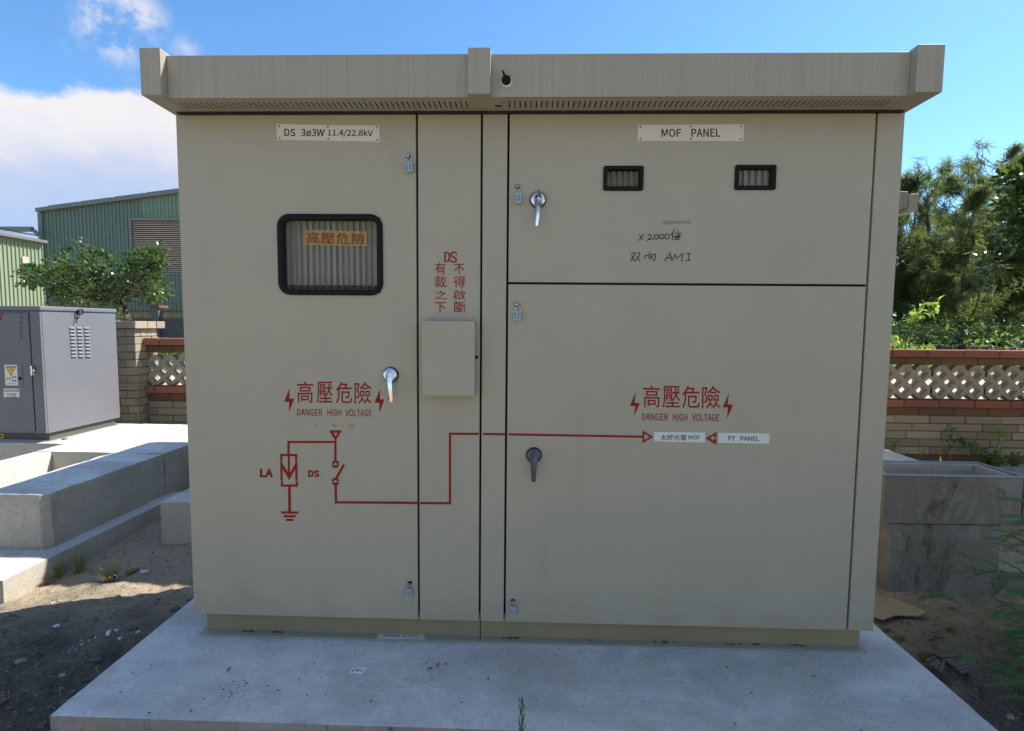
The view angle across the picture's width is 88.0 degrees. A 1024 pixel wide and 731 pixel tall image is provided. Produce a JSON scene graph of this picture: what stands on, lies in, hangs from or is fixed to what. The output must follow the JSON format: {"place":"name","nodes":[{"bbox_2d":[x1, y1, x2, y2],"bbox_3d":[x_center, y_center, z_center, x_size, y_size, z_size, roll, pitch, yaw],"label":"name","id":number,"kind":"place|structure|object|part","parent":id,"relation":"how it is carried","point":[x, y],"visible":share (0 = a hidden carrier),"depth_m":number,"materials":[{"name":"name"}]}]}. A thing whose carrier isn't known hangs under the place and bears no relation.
{"place":"outdoors","nodes":[
{"label":"outdoors","id":0,"kind":"place"},
{"bbox_2d":[158,360,185,384],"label":"sand bank","id":1,"kind":"structure","parent":0,"point":[179,369],"depth_m":11.04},
{"bbox_2d":[115,308,131,320],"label":"shrub","id":2,"kind":"object","parent":1,"relation":"on","point":[119,314],"visible":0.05,"depth_m":9.15,"materials":[{"name":"green plant"}]},
{"bbox_2d":[157,334,184,363],"bbox_3d":[-5.022,-0.239,7.588,1.134,0.426,0.670,1,4,2],"label":"shrub","id":3,"kind":"object","parent":1,"relation":"on","point":[165,354],"visible":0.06,"depth_m":7.47,"materials":[{"name":"green plant"}]},
{"bbox_2d":[0,333,1023,730],"bbox_3d":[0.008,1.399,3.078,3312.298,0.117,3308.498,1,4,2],"label":"ground","id":4,"kind":"structure","parent":0,"point":[168,569],"depth_m":2.81,"materials":[{"name":"soil"}]},
{"bbox_2d":[14,657,27,664],"bbox_3d":[-2.317,1.394,2.501,0.053,0.029,0.039,-1,5,-21],"label":"stone","id":5,"kind":"object","parent":4,"relation":"on","point":[20,660],"visible":1,"depth_m":2.49,"materials":[{"name":"grey stone"}]},
{"bbox_2d":[0,226,43,239],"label":"steel canopy","id":6,"kind":"object","parent":4,"relation":"on","point":[26,229],"visible":0.8,"depth_m":27.09,"materials":[{"name":"grey metal"}]},
{"bbox_2d":[0,228,47,305],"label":"green hall","id":7,"kind":"structure","parent":4,"relation":"on","point":[16,251],"depth_m":18.95,"materials":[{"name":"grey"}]},
{"bbox_2d":[22,256,28,263],"bbox_3d":[-17.610,-3.817,19.178,0.030,0.249,0.236,1,4,2],"label":"window","id":8,"kind":"structure","parent":7,"relation":"in","point":[25,260],"depth_m":19.17,"materials":[{"name":"beige"}]},
{"bbox_2d":[38,577,54,585],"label":"grass tuft","id":9,"kind":"object","parent":4,"relation":"on","point":[46,581],"visible":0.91,"depth_m":3.34,"materials":[{"name":"plant"}]},
{"bbox_2d":[51,554,69,577],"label":"grass tuft","id":10,"kind":"object","parent":4,"relation":"on","point":[60,572],"visible":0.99,"depth_m":3.43,"materials":[{"name":"green plant"}]},
{"bbox_2d":[0,423,140,460],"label":"deck","id":11,"kind":"structure","parent":4,"relation":"on","point":[9,449],"depth_m":4.99,"materials":[{"name":"concrete"}]},
{"bbox_2d":[0,306,119,440],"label":"grey cabinet","id":12,"kind":"object","parent":11,"relation":"on","point":[58,372],"visible":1,"depth_m":5.10,"materials":[{"name":"metal"}]},
{"bbox_3d":[-5.398,0.049,4.988,1.812,1.131,0.031,1,4,2],"label":"door","id":13,"kind":"part","parent":12,"relation":"part of","materials":[{"name":"grey paint"}]},
{"bbox_2d":[64,545,96,572],"bbox_3d":[-2.840,1.282,3.492,0.290,0.160,0.270,1,4,2],"label":"grass tuft","id":14,"kind":"object","parent":4,"relation":"on","point":[79,566],"visible":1,"depth_m":3.50,"materials":[{"name":"green plant"}]},
{"bbox_2d":[0,492,179,603],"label":"footing slab","id":15,"kind":"structure","parent":4,"relation":"on","point":[22,572],"depth_m":3.51,"materials":[{"name":"concrete"}]},
{"bbox_2d":[0,452,51,486],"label":"trench wall","id":16,"kind":"structure","parent":15,"relation":"on","point":[20,468],"depth_m":4.41,"materials":[{"name":"concrete"}]},
{"bbox_2d":[0,453,164,548],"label":"trench wall","id":17,"kind":"structure","parent":15,"relation":"on","point":[58,506],"depth_m":3.79,"materials":[{"name":"concrete"}]},
{"bbox_2d":[9,236,175,320],"bbox_3d":[-6.639,-0.587,8.464,3.414,3.042,1.778,1,4,2],"label":"leafy tree","id":18,"kind":"object","parent":4,"relation":"on","point":[108,290],"visible":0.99,"depth_m":8.02,"materials":[{"name":"green plant"}]},
{"bbox_2d":[89,565,120,581],"bbox_3d":[-2.564,1.316,3.381,0.212,0.124,0.152,3,5,32],"label":"grass tuft","id":19,"kind":"object","parent":4,"relation":"on","point":[107,572],"visible":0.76,"depth_m":3.38,"materials":[{"name":"brown plant"}]},
{"bbox_2d":[35,188,182,317],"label":"green hall","id":20,"kind":"structure","parent":4,"relation":"on","point":[118,224],"depth_m":27.46,"materials":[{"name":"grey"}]},
{"bbox_2d":[92,561,127,582],"bbox_3d":[-2.541,1.295,3.371,0.218,0.161,0.260,-3,5,-35],"label":"grass tuft","id":21,"kind":"object","parent":4,"relation":"on","point":[108,578],"visible":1,"depth_m":3.36,"materials":[{"name":"plant"}]},
{"bbox_2d":[36,424,189,493],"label":"deck","id":22,"kind":"structure","parent":4,"relation":"on","point":[169,442],"depth_m":4.87,"materials":[{"name":"concrete"}]},
{"bbox_2d":[125,567,139,573],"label":"leaf","id":23,"kind":"object","parent":4,"relation":"on","point":[132,570],"visible":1,"depth_m":3.47,"materials":[{"name":"brown plant"}]},
{"bbox_2d":[115,321,164,423],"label":"brick pillar","id":24,"kind":"structure","parent":4,"relation":"on","point":[134,368],"depth_m":6.32,"materials":[{"name":"beige brick"}]},
{"bbox_2d":[115,305,183,354],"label":"brick wall","id":25,"kind":"structure","parent":4,"relation":"on","point":[174,327],"depth_m":15.53,"materials":[{"name":"concrete"}]},
{"bbox_2d":[143,338,186,424],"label":"brick wall","id":26,"kind":"structure","parent":4,"relation":"on","point":[167,403],"depth_m":6.46,"materials":[{"name":"brick"}]},
{"bbox_2d":[160,488,191,543],"bbox_3d":[-2.292,1.182,4.257,0.578,0.423,0.743,1,4,2],"label":"concrete block","id":27,"kind":"object","parent":4,"relation":"on","point":[175,511],"depth_m":3.89,"materials":[{"name":"grey concrete"}]},
{"bbox_2d":[0,571,1022,722],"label":"dry straw","id":28,"kind":"object","parent":4,"relation":"on","point":[192,596],"visible":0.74,"depth_m":2.81,"materials":[{"name":"beige plant"}]},
{"bbox_2d":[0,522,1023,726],"bbox_3d":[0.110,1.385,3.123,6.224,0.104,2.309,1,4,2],"label":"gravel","id":29,"kind":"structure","parent":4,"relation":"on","point":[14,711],"depth_m":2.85,"materials":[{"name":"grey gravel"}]},
{"bbox_2d":[0,595,1023,729],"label":"soil clods","id":30,"kind":"object","parent":4,"relation":"on","point":[94,659],"visible":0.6,"depth_m":2.62,"materials":[{"name":"brown soil"}]},
{"bbox_2d":[518,697,525,730],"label":"weed sprig","id":31,"kind":"object","parent":4,"relation":"on","point":[522,718],"visible":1,"depth_m":1.82,"materials":[{"name":"green plant"}]},
{"bbox_2d":[50,598,997,730],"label":"cabinet pad","id":32,"kind":"object","parent":4,"relation":"on","point":[885,682],"visible":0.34,"depth_m":2.08,"materials":[{"name":"concrete"}]},
{"bbox_2d":[349,667,366,673],"bbox_3d":[-0.633,1.256,2.184,0.062,0.003,0.040,1,4,9],"label":"card","id":33,"kind":"object","parent":32,"relation":"on","point":[358,670],"visible":1,"depth_m":2.18,"materials":[{"name":"white paper"}]},
{"bbox_2d":[243,630,803,646],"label":"dust heaps","id":34,"kind":"object","parent":32,"relation":"on","point":[516,637],"visible":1,"depth_m":2.40,"materials":[{"name":"brown"}]},
{"bbox_2d":[139,44,944,652],"bbox_3d":[0.093,-0.027,2.847,3.032,2.477,1.526,1,4,2],"label":"switchgear cabinet","id":35,"kind":"object","parent":32,"relation":"on","point":[657,412],"visible":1,"depth_m":2.26,"materials":[{"name":"beige metal"}]},
{"bbox_3d":[-0.920,0.038,2.313,1.018,2.189,0.113,1,4,2],"label":"door","id":36,"kind":"part","parent":35,"relation":"part of","materials":[{"name":"beige paint"}]},
{"bbox_2d":[404,584,411,597],"bbox_3d":[-0.459,0.998,2.346,0.033,0.064,0.013,1,4,2],"label":"padlock","id":37,"kind":"object","parent":35,"relation":"attached to","point":[408,592],"visible":1,"depth_m":2.34,"materials":[{"name":"silver metal"}]},
{"bbox_2d":[405,157,413,172],"bbox_3d":[-0.428,-0.837,2.209,0.033,0.064,0.013,1,4,2],"label":"padlock","id":38,"kind":"object","parent":35,"relation":"attached to","point":[409,167],"visible":1,"depth_m":2.20,"materials":[{"name":"silver metal"}]},
{"bbox_2d":[509,602,515,615],"bbox_3d":[0.003,1.073,2.338,0.032,0.064,0.013,1,4,2],"label":"padlock","id":39,"kind":"object","parent":35,"relation":"attached to","point":[512,610],"visible":1,"depth_m":2.33,"materials":[{"name":"silver metal"}]},
{"bbox_2d":[514,306,520,320],"bbox_3d":[0.022,-0.221,2.242,0.031,0.064,0.013,1,4,2],"label":"padlock","id":40,"kind":"object","parent":35,"relation":"attached to","point":[517,315],"visible":1,"depth_m":2.24,"materials":[{"name":"silver metal"}]},
{"bbox_2d":[514,188,521,203],"bbox_3d":[0.025,-0.706,2.206,0.030,0.063,0.013,1,4,2],"label":"padlock","id":41,"kind":"object","parent":35,"relation":"attached to","point":[518,198],"visible":1,"depth_m":2.20,"materials":[{"name":"silver metal"}]},
{"bbox_3d":[0.722,0.407,2.272,1.489,1.489,0.075,1,4,2],"label":"door","id":42,"kind":"part","parent":35,"relation":"part of","materials":[{"name":"beige paint"}]},
{"bbox_3d":[0.732,-0.690,2.193,1.489,0.691,0.081,1,4,2],"label":"door","id":43,"kind":"part","parent":35,"relation":"part of","materials":[{"name":"beige paint"}]},
{"bbox_2d":[880,625,897,633],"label":"grass tuft","id":44,"kind":"object","parent":4,"relation":"on","point":[888,630],"visible":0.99,"depth_m":2.87,"materials":[{"name":"green plant"}]},
{"bbox_2d":[891,440,903,452],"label":"wall vine","id":45,"kind":"object","parent":4,"relation":"on","point":[895,444],"depth_m":5.71,"materials":[{"name":"green plant"}]},
{"bbox_2d":[874,596,925,619],"bbox_3d":[2.192,1.387,3.004,0.243,0.043,0.291,3,5,34],"label":"cardboard","id":46,"kind":"object","parent":4,"relation":"on","point":[885,608],"visible":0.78,"depth_m":3.01,"materials":[{"name":"brown cardboard"}]},
{"bbox_2d":[893,634,907,641],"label":"grass tuft","id":47,"kind":"object","parent":4,"relation":"on","point":[901,639],"visible":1,"depth_m":2.78,"materials":[{"name":"green plant"}]},
{"bbox_2d":[883,449,918,460],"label":"deck","id":48,"kind":"structure","parent":4,"relation":"on","point":[890,455],"depth_m":4.74,"materials":[{"name":"concrete"}]},
{"bbox_2d":[899,191,917,215],"bbox_3d":[0.610,-0.312,4.875,4.861,2.155,1.570,1,4,2],"label":"cabinet","id":49,"kind":"object","parent":48,"relation":"on","point":[908,204],"visible":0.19,"depth_m":3.97,"materials":[{"name":"beige metal"}]},
{"bbox_2d":[914,442,929,459],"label":"wall vine","id":50,"kind":"object","parent":4,"relation":"on","point":[922,451],"depth_m":5.63,"materials":[{"name":"green plant"}]},
{"bbox_2d":[917,650,932,662],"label":"grass tuft","id":51,"kind":"object","parent":4,"relation":"on","point":[926,656],"visible":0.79,"depth_m":2.62,"materials":[{"name":"green plant"}]},
{"bbox_2d":[925,656,944,672],"bbox_3d":[2.005,1.418,2.516,0.069,0.016,0.136,5,6,44],"label":"wood scrap","id":52,"kind":"object","parent":4,"relation":"on","point":[935,663],"visible":1,"depth_m":2.52,"materials":[{"name":"grey wood"}]},
{"bbox_2d":[876,460,1023,597],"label":"cable trough","id":53,"kind":"object","parent":4,"relation":"on","point":[937,510],"visible":0.78,"depth_m":3.24,"materials":[{"name":"concrete"}]},
{"bbox_2d":[993,466,1023,521],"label":"concrete beam","id":54,"kind":"structure","parent":53,"relation":"attached to","point":[1018,470],"depth_m":3.30,"materials":[{"name":"grey concrete"}]},
{"bbox_2d":[931,651,971,673],"bbox_3d":[2.138,1.418,2.536,0.141,0.016,0.172,1,4,2],"label":"wood scrap","id":55,"kind":"object","parent":4,"relation":"on","point":[963,664],"visible":0.8,"depth_m":2.54,"materials":[{"name":"grey wood"}]},
{"bbox_2d":[943,617,963,633],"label":"grass tuft","id":56,"kind":"object","parent":4,"relation":"on","point":[953,631],"visible":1,"depth_m":2.80,"materials":[{"name":"green plant"}]},
{"bbox_2d":[884,349,1023,466],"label":"brick wall","id":57,"kind":"structure","parent":4,"relation":"on","point":[915,421],"depth_m":5.78,"materials":[{"name":"brick"}]},
{"bbox_2d":[941,425,959,460],"bbox_3d":[4.674,0.891,5.650,0.187,0.533,0.192,3,5,27],"label":"wall vine","id":58,"kind":"object","parent":57,"relation":"attached to","point":[951,436],"depth_m":5.63,"materials":[{"name":"green plant"}]},
{"bbox_2d":[989,424,1010,466],"bbox_3d":[5.174,0.888,5.626,0.179,0.525,0.319,5,6,44],"label":"wall vine","id":59,"kind":"object","parent":57,"relation":"attached to","point":[1002,434],"depth_m":5.62,"materials":[{"name":"green plant"}]},
{"bbox_2d":[915,496,1023,701],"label":"pinnate shrub","id":60,"kind":"object","parent":4,"relation":"on","point":[1019,661],"visible":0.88,"depth_m":2.53,"materials":[{"name":"green plant"}]},
{"bbox_2d":[949,437,996,466],"bbox_3d":[4.956,0.952,5.640,0.550,0.383,0.242,1,4,2],"label":"wall vine","id":61,"kind":"object","parent":4,"relation":"on","point":[963,443],"depth_m":5.61,"materials":[{"name":"green plant"}]},
{"bbox_2d":[980,446,1003,467],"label":"wall vine","id":62,"kind":"object","parent":4,"relation":"on","point":[997,460],"depth_m":5.61,"materials":[{"name":"green plant"}]},
{"bbox_2d":[964,152,1023,292],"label":"leafy tree","id":63,"kind":"object","parent":4,"relation":"on","point":[1011,222],"visible":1,"depth_m":4.98,"materials":[{"name":"green plant"}]},
{"bbox_2d":[997,525,1023,573],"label":"concrete block","id":64,"kind":"object","parent":4,"relation":"on","point":[1010,557],"depth_m":3.57,"materials":[{"name":"grey concrete"}]},
{"bbox_2d":[1006,713,1014,719],"bbox_3d":[2.096,1.480,2.231,0.029,0.022,0.037,3,5,27],"label":"stone","id":65,"kind":"object","parent":4,"relation":"on","point":[1010,716],"visible":1,"depth_m":2.22,"materials":[{"name":"grey stone"}]},
{"bbox_2d":[1001,451,1023,466],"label":"wall vine","id":66,"kind":"object","parent":4,"relation":"on","point":[1014,463],"depth_m":5.65,"materials":[{"name":"green plant"}]},
{"bbox_2d":[0,0,1023,325],"label":"sky","id":67,"kind":"structure","parent":0,"point":[77,124],"materials":[{"name":"blue"}]},
{"bbox_2d":[117,645,963,730],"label":"crumbs","id":68,"kind":"object","parent":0,"point":[406,679],"visible":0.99,"depth_m":2.07,"materials":[{"name":"grey"}]},
{"bbox_2d":[890,335,1023,398],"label":"sand bank","id":69,"kind":"structure","parent":0,"point":[938,373],"depth_m":12.40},
{"bbox_2d":[892,169,931,315],"bbox_3d":[10.223,-3.083,14.724,2.498,5.141,2.379,3,5,33],"label":"casuarina tree","id":70,"kind":"object","parent":69,"relation":"on","point":[900,283],"visible":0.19,"depth_m":14.12,"materials":[{"name":"green plant"}]},
{"bbox_2d":[890,335,935,381],"bbox_3d":[5.338,-0.105,7.359,1.041,0.660,0.970,1,4,2],"label":"lime shrub","id":71,"kind":"object","parent":69,"relation":"on","point":[896,342],"visible":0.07,"depth_m":7.25,"materials":[{"name":"green plant"}]},
{"bbox_2d":[904,295,943,346],"bbox_3d":[5.925,0.044,7.697,0.573,2.123,0.333,-1,5,-20],"label":"sapling","id":72,"kind":"object","parent":69,"relation":"on","point":[935,305],"visible":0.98,"depth_m":7.64,"materials":[{"name":"green plant"}]},
{"bbox_2d":[892,169,980,340],"bbox_3d":[12.528,-3.385,16.887,4.347,5.533,3.243,2,5,23],"label":"casuarina tree","id":73,"kind":"object","parent":69,"relation":"on","point":[901,312],"visible":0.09,"depth_m":16.46,"materials":[{"name":"green plant"}]},
{"bbox_2d":[907,213,974,340],"bbox_3d":[16.902,-3.683,21.606,4.164,5.515,3.033,2,4,19],"label":"casuarina tree","id":74,"kind":"object","parent":69,"relation":"on","point":[926,261],"visible":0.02,"depth_m":21.72,"materials":[{"name":"green plant"}]},
{"bbox_2d":[893,156,1019,345],"bbox_3d":[10.986,-3.125,14.242,4.072,5.393,2.966,1,4,7],"label":"casuarina tree","id":75,"kind":"object","parent":69,"relation":"on","point":[907,180],"visible":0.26,"depth_m":14.26,"materials":[{"name":"green plant"}]},
{"bbox_2d":[891,260,1023,366],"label":"undergrowth","id":76,"kind":"object","parent":69,"relation":"on","point":[938,329],"visible":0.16,"depth_m":12.47,"materials":[{"name":"green plant"}]},
{"bbox_2d":[923,187,994,343],"bbox_3d":[15.198,-3.515,18.215,2.615,5.653,2.747,-2,5,-26],"label":"casuarina tree","id":77,"kind":"object","parent":69,"relation":"on","point":[935,212],"visible":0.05,"depth_m":18.16,"materials":[{"name":"green plant"}]},
{"bbox_2d":[902,153,1022,349],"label":"casuarina tree","id":78,"kind":"object","parent":69,"relation":"on","point":[978,199],"visible":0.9,"depth_m":11.92,"materials":[{"name":"green plant"}]},
{"bbox_2d":[913,136,1023,346],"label":"casuarina tree","id":79,"kind":"object","parent":69,"relation":"on","point":[1015,150],"visible":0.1,"depth_m":14.56,"materials":[{"name":"green plant"}]},
{"bbox_2d":[941,172,1023,323],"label":"casuarina tree","id":80,"kind":"object","parent":69,"relation":"on","point":[1020,298],"visible":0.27,"depth_m":13.84,"materials":[{"name":"green plant"}]},
{"bbox_2d":[971,212,1023,343],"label":"casuarina tree","id":81,"kind":"object","parent":69,"relation":"on","point":[989,280],"visible":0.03,"depth_m":19.06,"materials":[{"name":"green plant"}]}
]}

